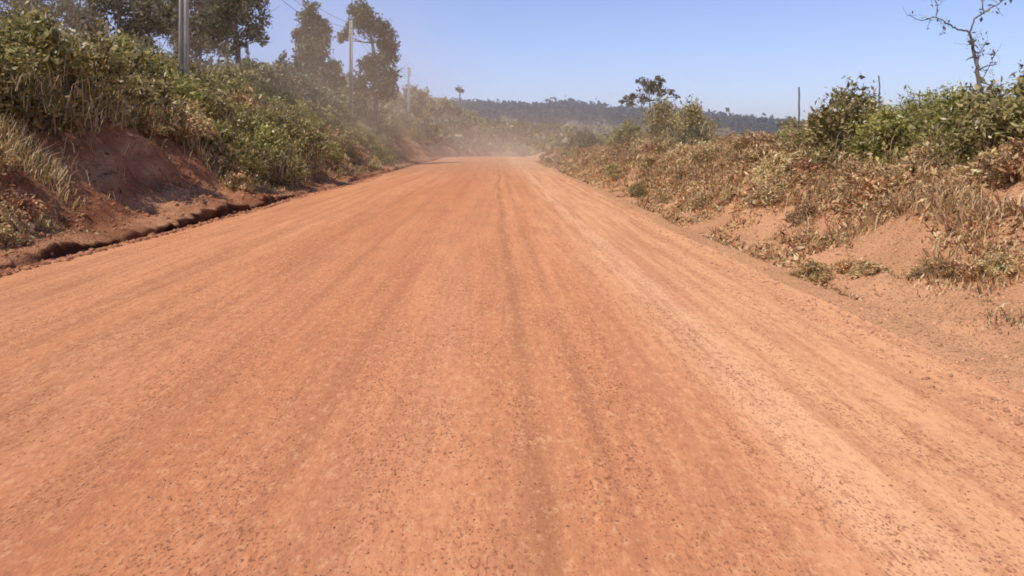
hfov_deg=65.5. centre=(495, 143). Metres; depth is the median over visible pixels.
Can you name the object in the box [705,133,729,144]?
dry shrub
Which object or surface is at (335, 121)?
shrub
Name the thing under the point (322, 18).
power line
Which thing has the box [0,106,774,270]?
dirt embankment
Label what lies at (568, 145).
shrub
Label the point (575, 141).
shrub
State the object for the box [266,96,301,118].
shrub
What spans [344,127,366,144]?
shrub
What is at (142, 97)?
shrub
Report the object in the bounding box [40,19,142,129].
shrub
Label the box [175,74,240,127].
shrub
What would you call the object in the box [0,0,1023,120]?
sky
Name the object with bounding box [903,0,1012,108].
bare tree
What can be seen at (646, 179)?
dry shrub
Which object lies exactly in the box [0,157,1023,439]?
soil clods
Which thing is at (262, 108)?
shrub
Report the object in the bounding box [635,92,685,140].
shrub
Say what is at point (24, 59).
shrub
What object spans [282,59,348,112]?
shrub
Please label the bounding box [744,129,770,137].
shrub
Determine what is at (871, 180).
dry shrub
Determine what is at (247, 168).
shrub
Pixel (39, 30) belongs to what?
shrub
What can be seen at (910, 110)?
shrub
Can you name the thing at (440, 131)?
shrub
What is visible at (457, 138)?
shrub
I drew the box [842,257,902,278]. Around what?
dry shrub
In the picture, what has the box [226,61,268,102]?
shrub
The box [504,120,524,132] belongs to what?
shrub
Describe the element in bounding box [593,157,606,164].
dry shrub
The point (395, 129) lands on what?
shrub
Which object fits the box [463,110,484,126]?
shrub
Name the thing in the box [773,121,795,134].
shrub
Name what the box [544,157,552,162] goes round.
dry shrub
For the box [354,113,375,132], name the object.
shrub
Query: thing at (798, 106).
fence post
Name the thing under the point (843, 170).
dry shrub
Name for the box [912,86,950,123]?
shrub
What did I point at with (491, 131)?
shrub
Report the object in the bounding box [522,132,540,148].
shrub
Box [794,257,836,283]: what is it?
dry shrub
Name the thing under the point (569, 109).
distant forest
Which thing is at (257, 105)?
dry shrub
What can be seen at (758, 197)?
dry shrub
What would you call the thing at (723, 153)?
dry shrub
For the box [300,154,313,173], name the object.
dry shrub
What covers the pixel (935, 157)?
dry shrub
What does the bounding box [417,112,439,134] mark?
shrub
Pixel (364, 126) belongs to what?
shrub
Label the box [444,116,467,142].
shrub
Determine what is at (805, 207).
dry shrub
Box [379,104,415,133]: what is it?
shrub
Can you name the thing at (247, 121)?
shrub
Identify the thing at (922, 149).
dry shrub
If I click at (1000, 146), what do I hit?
dry shrub
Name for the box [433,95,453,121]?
round tree
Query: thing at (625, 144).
shrub
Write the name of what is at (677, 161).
dry shrub
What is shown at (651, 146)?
dry shrub
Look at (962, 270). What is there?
dry shrub
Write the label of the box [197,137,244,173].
dead bush
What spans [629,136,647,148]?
dry shrub
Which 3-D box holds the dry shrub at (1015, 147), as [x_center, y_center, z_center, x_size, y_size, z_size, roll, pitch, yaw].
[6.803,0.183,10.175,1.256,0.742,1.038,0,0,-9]
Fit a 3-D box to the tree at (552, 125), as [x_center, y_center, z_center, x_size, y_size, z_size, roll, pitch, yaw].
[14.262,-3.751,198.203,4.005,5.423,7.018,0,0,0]
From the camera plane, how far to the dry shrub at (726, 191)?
15.14 m
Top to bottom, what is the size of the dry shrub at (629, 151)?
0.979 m
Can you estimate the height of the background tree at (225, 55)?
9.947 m
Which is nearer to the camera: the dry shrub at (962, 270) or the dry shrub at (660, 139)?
the dry shrub at (962, 270)
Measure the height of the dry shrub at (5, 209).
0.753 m
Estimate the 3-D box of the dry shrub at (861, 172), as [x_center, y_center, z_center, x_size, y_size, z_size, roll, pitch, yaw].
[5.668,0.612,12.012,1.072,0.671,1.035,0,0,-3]
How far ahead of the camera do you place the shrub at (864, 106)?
17.34 m
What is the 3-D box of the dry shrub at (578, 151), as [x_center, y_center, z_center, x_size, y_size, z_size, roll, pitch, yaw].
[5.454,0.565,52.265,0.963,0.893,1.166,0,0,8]
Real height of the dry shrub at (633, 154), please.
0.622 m
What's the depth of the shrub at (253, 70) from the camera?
46.32 m
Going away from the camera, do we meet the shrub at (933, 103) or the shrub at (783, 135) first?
the shrub at (933, 103)
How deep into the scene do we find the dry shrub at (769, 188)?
13.71 m
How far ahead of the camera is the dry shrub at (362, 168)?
40.05 m
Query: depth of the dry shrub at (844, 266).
9.07 m
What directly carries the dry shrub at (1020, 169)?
on the dirt embankment at (997, 342)
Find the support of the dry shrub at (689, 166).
on the dirt embankment at (997, 342)
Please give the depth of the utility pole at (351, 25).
57.91 m
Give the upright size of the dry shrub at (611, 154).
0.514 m
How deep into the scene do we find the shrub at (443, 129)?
117.34 m
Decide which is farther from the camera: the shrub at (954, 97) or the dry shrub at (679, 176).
the dry shrub at (679, 176)
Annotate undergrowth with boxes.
[411,116,766,155]
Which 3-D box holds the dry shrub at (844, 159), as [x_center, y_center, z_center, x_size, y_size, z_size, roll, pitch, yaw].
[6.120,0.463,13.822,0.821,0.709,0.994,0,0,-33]
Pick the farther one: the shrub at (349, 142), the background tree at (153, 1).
the background tree at (153, 1)
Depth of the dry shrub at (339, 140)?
40.22 m
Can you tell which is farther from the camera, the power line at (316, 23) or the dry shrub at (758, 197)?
the power line at (316, 23)
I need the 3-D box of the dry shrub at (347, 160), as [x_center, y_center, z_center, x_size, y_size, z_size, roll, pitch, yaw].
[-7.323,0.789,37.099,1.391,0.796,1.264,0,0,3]
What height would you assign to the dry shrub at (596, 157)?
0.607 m
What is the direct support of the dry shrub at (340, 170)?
on the dirt embankment at (409, 153)
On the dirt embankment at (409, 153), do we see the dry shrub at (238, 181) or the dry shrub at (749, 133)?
the dry shrub at (238, 181)
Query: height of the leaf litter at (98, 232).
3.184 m
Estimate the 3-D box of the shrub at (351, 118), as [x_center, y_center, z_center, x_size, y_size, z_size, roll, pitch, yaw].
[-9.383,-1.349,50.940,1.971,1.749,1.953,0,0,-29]
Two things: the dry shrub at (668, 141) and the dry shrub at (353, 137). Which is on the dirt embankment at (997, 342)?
the dry shrub at (668, 141)
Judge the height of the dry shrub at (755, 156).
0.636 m
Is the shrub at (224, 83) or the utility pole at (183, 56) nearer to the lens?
the utility pole at (183, 56)
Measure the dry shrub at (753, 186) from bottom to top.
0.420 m
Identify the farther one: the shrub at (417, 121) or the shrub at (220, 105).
the shrub at (417, 121)
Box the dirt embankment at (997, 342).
[524,152,1023,396]
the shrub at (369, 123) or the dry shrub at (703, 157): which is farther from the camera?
the shrub at (369, 123)
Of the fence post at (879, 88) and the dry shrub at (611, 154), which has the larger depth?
the dry shrub at (611, 154)
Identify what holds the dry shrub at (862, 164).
on the dirt embankment at (997, 342)
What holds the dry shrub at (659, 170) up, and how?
on the dirt embankment at (997, 342)
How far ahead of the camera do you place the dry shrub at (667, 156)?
26.32 m
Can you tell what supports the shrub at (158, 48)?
on the dirt embankment at (409, 153)
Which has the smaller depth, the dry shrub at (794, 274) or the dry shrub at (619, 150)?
the dry shrub at (794, 274)
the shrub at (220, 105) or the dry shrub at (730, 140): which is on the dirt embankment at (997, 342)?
the dry shrub at (730, 140)
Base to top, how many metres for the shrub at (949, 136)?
1.621 m
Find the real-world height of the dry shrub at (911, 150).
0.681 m
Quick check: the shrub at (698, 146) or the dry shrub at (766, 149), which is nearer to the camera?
the dry shrub at (766, 149)
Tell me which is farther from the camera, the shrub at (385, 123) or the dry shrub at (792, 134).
the shrub at (385, 123)
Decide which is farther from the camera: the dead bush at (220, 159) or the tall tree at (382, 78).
the tall tree at (382, 78)
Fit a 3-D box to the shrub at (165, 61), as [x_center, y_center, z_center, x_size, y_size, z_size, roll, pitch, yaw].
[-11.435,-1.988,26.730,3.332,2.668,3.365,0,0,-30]
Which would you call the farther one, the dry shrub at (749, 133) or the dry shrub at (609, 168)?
the dry shrub at (609, 168)
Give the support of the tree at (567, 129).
on the dirt embankment at (997, 342)
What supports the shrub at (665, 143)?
on the dirt embankment at (997, 342)
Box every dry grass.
[0,91,405,236]
[549,129,1023,334]
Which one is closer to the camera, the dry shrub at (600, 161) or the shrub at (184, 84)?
the shrub at (184, 84)
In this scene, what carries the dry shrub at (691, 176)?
on the dirt embankment at (997, 342)
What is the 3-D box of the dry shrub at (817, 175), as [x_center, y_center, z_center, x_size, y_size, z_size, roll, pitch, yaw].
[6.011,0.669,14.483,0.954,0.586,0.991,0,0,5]
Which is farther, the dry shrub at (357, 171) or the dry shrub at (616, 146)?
the dry shrub at (616, 146)
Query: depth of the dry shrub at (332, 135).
39.05 m
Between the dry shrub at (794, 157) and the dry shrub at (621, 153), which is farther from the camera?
the dry shrub at (621, 153)
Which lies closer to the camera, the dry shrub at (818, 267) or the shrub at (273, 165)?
the dry shrub at (818, 267)
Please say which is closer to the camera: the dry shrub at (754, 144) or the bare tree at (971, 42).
the bare tree at (971, 42)
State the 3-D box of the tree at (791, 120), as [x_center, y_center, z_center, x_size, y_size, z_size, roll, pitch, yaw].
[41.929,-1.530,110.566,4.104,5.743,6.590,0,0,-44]
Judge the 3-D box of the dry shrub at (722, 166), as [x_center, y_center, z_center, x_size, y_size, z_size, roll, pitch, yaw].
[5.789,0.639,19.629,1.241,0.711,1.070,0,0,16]
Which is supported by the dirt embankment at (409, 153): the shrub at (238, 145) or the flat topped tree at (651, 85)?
the shrub at (238, 145)
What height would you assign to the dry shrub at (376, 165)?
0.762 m
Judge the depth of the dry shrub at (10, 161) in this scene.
12.81 m
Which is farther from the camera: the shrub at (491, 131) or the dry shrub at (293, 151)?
the shrub at (491, 131)
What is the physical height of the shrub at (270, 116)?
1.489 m
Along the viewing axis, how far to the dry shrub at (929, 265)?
8.45 m
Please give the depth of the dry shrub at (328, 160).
34.38 m
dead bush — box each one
[132,99,180,134]
[157,94,218,140]
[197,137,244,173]
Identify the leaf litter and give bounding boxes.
[0,105,400,253]
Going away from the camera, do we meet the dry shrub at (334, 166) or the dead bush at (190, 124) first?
the dead bush at (190, 124)
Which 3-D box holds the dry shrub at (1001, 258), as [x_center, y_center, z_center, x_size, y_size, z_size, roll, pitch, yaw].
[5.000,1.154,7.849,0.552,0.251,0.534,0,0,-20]
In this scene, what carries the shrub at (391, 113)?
on the dirt embankment at (409, 153)
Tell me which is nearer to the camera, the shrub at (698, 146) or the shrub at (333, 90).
the shrub at (698, 146)
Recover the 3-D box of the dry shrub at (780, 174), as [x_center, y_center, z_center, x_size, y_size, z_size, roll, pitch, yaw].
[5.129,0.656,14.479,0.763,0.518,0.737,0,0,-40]
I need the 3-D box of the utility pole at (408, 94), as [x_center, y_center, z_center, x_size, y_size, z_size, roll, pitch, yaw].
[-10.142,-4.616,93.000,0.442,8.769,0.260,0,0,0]
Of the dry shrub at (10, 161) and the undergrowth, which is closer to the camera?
the dry shrub at (10, 161)
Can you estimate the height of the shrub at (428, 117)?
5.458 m
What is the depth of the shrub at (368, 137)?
51.25 m
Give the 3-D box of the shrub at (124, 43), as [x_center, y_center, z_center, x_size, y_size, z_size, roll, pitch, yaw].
[-10.288,-1.856,21.687,3.104,2.951,3.073,0,0,12]
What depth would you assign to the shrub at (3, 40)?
16.43 m
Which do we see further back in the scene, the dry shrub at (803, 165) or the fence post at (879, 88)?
the fence post at (879, 88)
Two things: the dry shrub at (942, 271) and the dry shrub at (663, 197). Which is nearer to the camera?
the dry shrub at (942, 271)
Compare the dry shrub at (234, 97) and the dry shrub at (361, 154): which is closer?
the dry shrub at (234, 97)
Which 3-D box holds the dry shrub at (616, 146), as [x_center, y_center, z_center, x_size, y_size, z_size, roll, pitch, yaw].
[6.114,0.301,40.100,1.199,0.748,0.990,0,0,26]
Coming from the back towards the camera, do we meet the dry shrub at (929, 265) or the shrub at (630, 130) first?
the shrub at (630, 130)
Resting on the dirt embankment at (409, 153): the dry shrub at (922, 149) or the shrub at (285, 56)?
the shrub at (285, 56)
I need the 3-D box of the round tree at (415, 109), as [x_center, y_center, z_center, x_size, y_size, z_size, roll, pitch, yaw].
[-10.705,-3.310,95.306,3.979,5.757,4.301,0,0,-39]
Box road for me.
[0,156,1023,575]
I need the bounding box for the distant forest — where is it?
[427,95,805,134]
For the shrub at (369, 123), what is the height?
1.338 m
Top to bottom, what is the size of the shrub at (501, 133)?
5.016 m
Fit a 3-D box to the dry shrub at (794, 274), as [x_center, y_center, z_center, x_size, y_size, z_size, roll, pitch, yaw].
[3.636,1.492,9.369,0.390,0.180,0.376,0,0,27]
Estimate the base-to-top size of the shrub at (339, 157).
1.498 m
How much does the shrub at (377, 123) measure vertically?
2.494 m
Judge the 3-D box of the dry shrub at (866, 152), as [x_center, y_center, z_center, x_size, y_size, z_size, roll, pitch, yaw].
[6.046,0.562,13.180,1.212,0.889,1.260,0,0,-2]
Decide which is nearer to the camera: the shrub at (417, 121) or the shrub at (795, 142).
the shrub at (795, 142)
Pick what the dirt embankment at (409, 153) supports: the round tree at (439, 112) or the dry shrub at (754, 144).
the round tree at (439, 112)
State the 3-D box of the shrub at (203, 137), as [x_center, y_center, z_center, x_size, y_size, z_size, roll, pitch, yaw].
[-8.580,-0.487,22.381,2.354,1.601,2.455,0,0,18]
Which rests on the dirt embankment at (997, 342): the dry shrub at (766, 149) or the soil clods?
the dry shrub at (766, 149)
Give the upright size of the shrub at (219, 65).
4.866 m
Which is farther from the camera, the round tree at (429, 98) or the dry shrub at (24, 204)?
the round tree at (429, 98)
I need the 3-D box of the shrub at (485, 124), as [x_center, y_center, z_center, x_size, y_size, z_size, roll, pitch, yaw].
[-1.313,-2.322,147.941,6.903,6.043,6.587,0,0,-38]
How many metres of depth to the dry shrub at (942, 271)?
8.24 m
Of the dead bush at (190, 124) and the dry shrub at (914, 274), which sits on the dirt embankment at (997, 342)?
the dry shrub at (914, 274)
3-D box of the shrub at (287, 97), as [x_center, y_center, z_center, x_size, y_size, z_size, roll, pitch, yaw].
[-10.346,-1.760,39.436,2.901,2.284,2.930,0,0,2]
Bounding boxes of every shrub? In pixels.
[0,0,44,35]
[0,0,108,136]
[0,17,22,93]
[0,19,73,114]
[0,141,21,174]
[0,184,55,228]
[0,195,38,247]
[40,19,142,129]
[88,70,161,110]
[97,75,173,128]
[103,21,191,103]
[125,70,186,123]
[137,40,192,71]
[137,48,209,88]
[139,59,216,120]
[146,34,214,71]
[169,99,237,153]
[174,50,217,88]
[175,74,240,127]
[182,83,243,135]
[189,65,221,110]
[193,45,223,75]
[195,114,271,175]
[200,59,252,97]
[201,69,229,96]
[204,59,234,70]
[206,70,255,99]
[219,167,256,192]
[220,154,261,189]
[225,111,270,153]
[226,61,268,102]
[227,86,261,115]
[230,98,273,136]
[231,79,283,109]
[232,55,308,100]
[232,94,268,111]
[244,47,303,78]
[244,118,308,184]
[245,48,323,105]
[246,144,280,180]
[250,75,285,104]
[250,102,270,116]
[251,60,306,89]
[254,78,286,103]
[254,106,285,138]
[256,118,280,157]
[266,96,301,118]
[266,105,293,128]
[269,85,315,112]
[271,167,291,185]
[278,107,333,173]
[279,143,307,167]
[279,153,312,180]
[281,63,335,106]
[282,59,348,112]
[287,132,308,155]
[289,102,329,133]
[294,100,326,130]
[300,97,334,125]
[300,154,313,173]
[310,153,323,169]
[319,152,335,164]
[320,130,346,162]
[321,105,347,128]
[322,124,356,149]
[323,124,336,141]
[324,110,349,130]
[324,159,338,169]
[327,129,344,143]
[332,161,351,175]
[334,128,348,153]
[337,72,394,123]
[341,109,361,131]
[341,153,351,166]
[344,120,363,136]
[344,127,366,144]
[346,131,358,143]
[346,149,362,163]
[346,164,360,175]
[348,155,369,168]
[349,144,358,152]
[353,112,375,134]
[353,122,375,134]
[353,148,369,161]
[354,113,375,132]
[354,142,371,155]
[355,118,377,133]
[355,164,369,173]
[361,97,390,134]
[362,110,385,136]
[362,128,382,147]
[367,156,382,168]
[369,142,388,160]
[378,132,397,151]
[378,146,397,164]
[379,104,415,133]
[382,105,400,137]
[382,117,402,138]
[398,126,410,136]
[400,117,425,126]
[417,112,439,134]
[422,116,440,136]
[429,119,447,140]
[433,120,450,141]
[440,123,455,144]
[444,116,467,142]
[447,111,483,146]
[449,126,462,142]
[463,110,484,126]
[469,124,498,145]
[477,122,503,147]
[480,115,510,143]
[491,118,512,140]
[492,121,510,145]
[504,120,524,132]
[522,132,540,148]
[527,119,552,138]
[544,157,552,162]
[561,129,589,151]
[566,145,576,154]
[572,130,592,146]
[572,147,582,157]
[574,132,603,149]
[590,144,602,150]
[590,153,601,163]
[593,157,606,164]
[597,134,606,142]
[601,162,620,176]
[604,118,649,148]
[605,152,615,159]
[609,143,620,151]
[610,167,624,179]
[611,150,626,158]
[614,147,626,157]
[618,138,632,148]
[623,146,637,156]
[625,149,642,162]
[627,180,649,197]
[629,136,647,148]
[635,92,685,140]
[636,151,657,171]
[638,139,657,153]
[638,169,651,178]
[641,174,651,184]
[645,135,666,150]
[649,141,671,159]
[651,187,674,204]
[653,161,672,177]
[656,141,672,150]
[656,150,676,166]
[658,94,721,142]
[659,136,674,146]
[664,141,689,154]
[665,148,695,162]
[666,123,711,149]
[669,156,686,169]
[670,165,690,182]
[674,163,696,181]
[683,143,721,168]
[684,138,720,159]
[684,171,698,181]
[685,136,699,145]
[686,188,712,207]
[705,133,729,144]
[706,156,733,176]
[714,131,740,146]
[716,144,733,158]
[717,130,768,157]
[718,182,743,201]
[721,150,750,176]
[725,149,765,171]
[742,128,758,136]
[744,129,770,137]
[745,139,767,150]
[745,181,784,204]
[745,188,768,204]
[747,179,760,192]
[748,146,811,186]
[748,160,777,176]
[752,141,769,153]
[753,132,786,145]
[754,166,792,191]
[756,135,802,164]
[768,125,796,141]
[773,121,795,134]
[778,120,830,152]
[783,124,802,140]
[783,196,822,224]
[785,145,814,165]
[785,156,826,187]
[788,265,816,277]
[792,73,905,171]
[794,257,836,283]
[804,165,832,186]
[821,151,868,183]
[822,153,895,190]
[826,151,886,189]
[828,257,865,273]
[831,163,886,205]
[832,91,896,146]
[832,157,864,183]
[834,95,939,165]
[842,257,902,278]
[843,167,899,205]
[859,134,903,166]
[889,85,946,140]
[891,139,931,167]
[897,140,950,178]
[899,134,961,164]
[905,269,926,280]
[907,74,1021,177]
[907,76,1011,136]
[911,255,948,276]
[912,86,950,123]
[933,259,955,275]
[936,145,974,173]
[944,60,1023,167]
[944,146,1013,183]
[946,256,989,281]
[955,114,1018,147]
[968,249,1023,275]
[970,139,1023,185]
[981,135,1021,160]
[995,144,1023,181]
[1001,138,1019,152]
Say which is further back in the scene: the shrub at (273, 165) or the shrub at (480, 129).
the shrub at (480, 129)
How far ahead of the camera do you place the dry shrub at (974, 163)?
10.87 m
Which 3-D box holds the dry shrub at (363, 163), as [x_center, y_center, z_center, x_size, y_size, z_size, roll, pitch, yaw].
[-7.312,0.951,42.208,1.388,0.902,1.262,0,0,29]
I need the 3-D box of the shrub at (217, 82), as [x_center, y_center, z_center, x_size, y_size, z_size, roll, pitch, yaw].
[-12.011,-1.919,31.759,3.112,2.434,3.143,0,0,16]
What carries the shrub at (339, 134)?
on the dirt embankment at (409, 153)
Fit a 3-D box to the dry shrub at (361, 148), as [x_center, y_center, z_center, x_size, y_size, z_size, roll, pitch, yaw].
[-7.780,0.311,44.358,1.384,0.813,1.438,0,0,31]
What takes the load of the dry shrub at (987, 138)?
on the dirt embankment at (997, 342)
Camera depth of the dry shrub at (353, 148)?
43.63 m
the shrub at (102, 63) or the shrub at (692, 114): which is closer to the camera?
the shrub at (102, 63)
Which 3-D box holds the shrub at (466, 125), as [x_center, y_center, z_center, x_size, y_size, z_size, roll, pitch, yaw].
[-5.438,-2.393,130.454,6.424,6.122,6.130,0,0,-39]
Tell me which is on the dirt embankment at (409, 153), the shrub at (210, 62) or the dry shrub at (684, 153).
the shrub at (210, 62)
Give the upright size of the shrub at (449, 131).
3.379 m
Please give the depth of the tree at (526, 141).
113.16 m
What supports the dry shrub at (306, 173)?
on the dirt embankment at (409, 153)
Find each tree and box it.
[0,0,97,33]
[53,0,112,43]
[68,0,197,48]
[107,0,168,55]
[129,0,229,65]
[189,0,224,64]
[189,0,277,69]
[195,0,257,72]
[282,0,349,93]
[334,0,408,135]
[379,92,407,110]
[397,92,424,120]
[401,82,429,128]
[420,87,434,118]
[430,102,445,120]
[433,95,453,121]
[445,100,462,120]
[455,85,464,109]
[519,132,575,148]
[546,121,560,130]
[546,124,591,140]
[618,74,680,138]
[775,115,813,129]
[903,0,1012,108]
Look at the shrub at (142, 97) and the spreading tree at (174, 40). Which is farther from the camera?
the spreading tree at (174, 40)
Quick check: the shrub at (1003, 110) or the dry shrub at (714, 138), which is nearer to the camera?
the shrub at (1003, 110)
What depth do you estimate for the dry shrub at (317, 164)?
31.08 m
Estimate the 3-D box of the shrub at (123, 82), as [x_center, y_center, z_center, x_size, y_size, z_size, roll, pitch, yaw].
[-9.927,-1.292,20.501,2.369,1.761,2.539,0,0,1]
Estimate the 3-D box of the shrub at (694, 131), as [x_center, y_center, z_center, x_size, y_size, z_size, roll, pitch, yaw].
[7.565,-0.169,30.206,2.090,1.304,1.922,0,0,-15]
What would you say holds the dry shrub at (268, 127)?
on the dirt embankment at (409, 153)
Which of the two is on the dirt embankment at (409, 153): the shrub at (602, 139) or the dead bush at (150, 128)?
the dead bush at (150, 128)
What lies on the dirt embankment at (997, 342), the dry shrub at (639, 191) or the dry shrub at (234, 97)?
the dry shrub at (639, 191)
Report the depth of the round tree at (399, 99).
87.29 m
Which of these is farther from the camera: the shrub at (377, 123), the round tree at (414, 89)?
the round tree at (414, 89)
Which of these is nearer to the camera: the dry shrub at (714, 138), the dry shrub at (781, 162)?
the dry shrub at (781, 162)
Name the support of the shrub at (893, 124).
on the dirt embankment at (997, 342)
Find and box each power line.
[282,0,354,33]
[295,0,353,28]
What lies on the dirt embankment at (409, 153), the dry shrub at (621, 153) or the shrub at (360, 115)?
the shrub at (360, 115)
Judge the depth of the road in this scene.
4.56 m
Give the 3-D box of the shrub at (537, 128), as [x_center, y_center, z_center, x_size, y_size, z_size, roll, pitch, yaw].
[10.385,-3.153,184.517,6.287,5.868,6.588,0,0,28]
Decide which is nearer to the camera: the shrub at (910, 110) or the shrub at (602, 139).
the shrub at (910, 110)
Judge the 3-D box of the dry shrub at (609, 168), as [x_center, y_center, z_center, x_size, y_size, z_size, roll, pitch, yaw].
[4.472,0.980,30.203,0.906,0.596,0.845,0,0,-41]
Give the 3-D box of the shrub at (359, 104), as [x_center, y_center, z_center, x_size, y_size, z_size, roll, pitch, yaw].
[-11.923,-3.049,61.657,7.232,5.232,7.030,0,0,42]
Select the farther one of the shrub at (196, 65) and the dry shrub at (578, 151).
the dry shrub at (578, 151)
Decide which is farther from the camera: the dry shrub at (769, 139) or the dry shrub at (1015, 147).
the dry shrub at (769, 139)
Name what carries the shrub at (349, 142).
on the dirt embankment at (409, 153)
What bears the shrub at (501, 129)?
on the dirt embankment at (409, 153)
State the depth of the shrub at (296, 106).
38.32 m
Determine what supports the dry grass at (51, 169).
on the dirt embankment at (409, 153)
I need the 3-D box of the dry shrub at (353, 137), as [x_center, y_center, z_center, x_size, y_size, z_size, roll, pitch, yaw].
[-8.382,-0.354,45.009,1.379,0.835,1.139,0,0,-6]
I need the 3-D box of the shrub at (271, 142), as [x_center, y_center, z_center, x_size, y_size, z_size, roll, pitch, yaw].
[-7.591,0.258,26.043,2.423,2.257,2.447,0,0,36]
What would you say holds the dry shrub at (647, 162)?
on the dirt embankment at (997, 342)
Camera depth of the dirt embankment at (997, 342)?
8.44 m
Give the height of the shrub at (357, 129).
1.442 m
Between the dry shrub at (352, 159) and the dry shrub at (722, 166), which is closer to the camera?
the dry shrub at (722, 166)
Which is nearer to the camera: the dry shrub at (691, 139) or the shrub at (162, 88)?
the shrub at (162, 88)
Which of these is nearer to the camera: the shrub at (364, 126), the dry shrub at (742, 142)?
the dry shrub at (742, 142)
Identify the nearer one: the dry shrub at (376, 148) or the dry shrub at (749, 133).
the dry shrub at (749, 133)
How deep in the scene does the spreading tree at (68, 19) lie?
41.47 m
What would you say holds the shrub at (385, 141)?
on the dirt embankment at (409, 153)
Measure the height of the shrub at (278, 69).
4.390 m
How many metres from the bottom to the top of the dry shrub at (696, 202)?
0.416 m
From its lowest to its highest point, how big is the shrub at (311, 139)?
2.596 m
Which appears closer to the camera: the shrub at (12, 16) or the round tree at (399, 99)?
the shrub at (12, 16)
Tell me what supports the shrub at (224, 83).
on the dirt embankment at (409, 153)
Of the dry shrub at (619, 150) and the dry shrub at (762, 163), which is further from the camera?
the dry shrub at (619, 150)
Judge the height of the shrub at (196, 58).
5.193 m
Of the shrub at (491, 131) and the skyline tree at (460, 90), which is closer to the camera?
the shrub at (491, 131)
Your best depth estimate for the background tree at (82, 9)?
49.64 m
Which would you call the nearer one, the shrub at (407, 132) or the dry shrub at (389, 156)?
the dry shrub at (389, 156)
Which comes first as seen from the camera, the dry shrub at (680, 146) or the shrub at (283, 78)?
the dry shrub at (680, 146)
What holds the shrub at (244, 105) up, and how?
on the dirt embankment at (409, 153)
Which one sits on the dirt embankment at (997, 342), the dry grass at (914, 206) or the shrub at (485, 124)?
the dry grass at (914, 206)
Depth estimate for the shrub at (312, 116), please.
37.19 m
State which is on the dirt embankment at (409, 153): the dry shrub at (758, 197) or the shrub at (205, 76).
the shrub at (205, 76)
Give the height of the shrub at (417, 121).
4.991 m
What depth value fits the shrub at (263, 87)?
39.90 m
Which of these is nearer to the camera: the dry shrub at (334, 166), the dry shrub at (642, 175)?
the dry shrub at (642, 175)
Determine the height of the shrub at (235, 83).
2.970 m
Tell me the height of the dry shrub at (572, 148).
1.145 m
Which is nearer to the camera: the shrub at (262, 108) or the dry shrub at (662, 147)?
the dry shrub at (662, 147)
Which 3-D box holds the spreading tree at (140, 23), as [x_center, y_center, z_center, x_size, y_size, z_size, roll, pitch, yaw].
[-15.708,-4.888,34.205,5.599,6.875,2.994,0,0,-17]
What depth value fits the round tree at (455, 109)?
159.58 m
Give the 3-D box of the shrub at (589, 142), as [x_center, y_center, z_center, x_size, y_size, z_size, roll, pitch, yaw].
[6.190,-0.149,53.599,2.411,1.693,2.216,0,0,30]
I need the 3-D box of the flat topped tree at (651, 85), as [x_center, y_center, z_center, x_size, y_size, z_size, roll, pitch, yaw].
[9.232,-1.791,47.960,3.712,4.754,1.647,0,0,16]
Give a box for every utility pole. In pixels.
[178,0,188,79]
[349,20,354,115]
[407,67,410,126]
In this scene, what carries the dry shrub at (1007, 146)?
on the dirt embankment at (997, 342)
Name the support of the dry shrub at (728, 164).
on the dirt embankment at (997, 342)
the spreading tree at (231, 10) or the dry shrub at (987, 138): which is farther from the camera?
the spreading tree at (231, 10)
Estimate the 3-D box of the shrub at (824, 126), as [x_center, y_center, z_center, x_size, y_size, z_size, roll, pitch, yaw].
[6.799,-0.355,15.494,2.108,2.107,2.073,0,0,26]
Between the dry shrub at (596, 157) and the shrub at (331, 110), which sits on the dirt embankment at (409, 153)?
the shrub at (331, 110)
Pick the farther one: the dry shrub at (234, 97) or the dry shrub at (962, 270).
the dry shrub at (234, 97)
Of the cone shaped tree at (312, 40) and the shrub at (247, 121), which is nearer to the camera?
the shrub at (247, 121)
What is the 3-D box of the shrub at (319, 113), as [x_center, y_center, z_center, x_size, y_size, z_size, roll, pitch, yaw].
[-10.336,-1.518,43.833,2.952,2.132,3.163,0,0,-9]
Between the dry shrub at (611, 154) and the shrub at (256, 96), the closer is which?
the shrub at (256, 96)
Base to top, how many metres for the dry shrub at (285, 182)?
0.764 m
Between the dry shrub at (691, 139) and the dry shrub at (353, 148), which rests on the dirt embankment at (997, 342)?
the dry shrub at (691, 139)
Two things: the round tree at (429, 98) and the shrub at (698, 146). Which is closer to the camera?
the shrub at (698, 146)
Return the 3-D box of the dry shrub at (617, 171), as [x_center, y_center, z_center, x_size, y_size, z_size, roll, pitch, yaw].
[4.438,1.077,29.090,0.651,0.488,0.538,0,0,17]
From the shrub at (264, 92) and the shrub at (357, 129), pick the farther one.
the shrub at (357, 129)
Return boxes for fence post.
[798,87,799,128]
[878,75,879,105]
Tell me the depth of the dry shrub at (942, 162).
11.95 m
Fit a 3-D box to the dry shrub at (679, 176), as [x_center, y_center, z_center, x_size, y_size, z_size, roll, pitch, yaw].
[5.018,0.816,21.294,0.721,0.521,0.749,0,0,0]
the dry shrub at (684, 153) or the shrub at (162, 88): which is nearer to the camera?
the shrub at (162, 88)
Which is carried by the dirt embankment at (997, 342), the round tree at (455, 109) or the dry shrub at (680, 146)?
the dry shrub at (680, 146)
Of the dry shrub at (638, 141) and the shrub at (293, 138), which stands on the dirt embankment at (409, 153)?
the shrub at (293, 138)
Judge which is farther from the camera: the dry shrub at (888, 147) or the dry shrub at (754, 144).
the dry shrub at (754, 144)
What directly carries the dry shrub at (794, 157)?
on the dirt embankment at (997, 342)
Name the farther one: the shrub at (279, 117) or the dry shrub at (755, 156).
the shrub at (279, 117)
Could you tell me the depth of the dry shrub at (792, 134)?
22.07 m

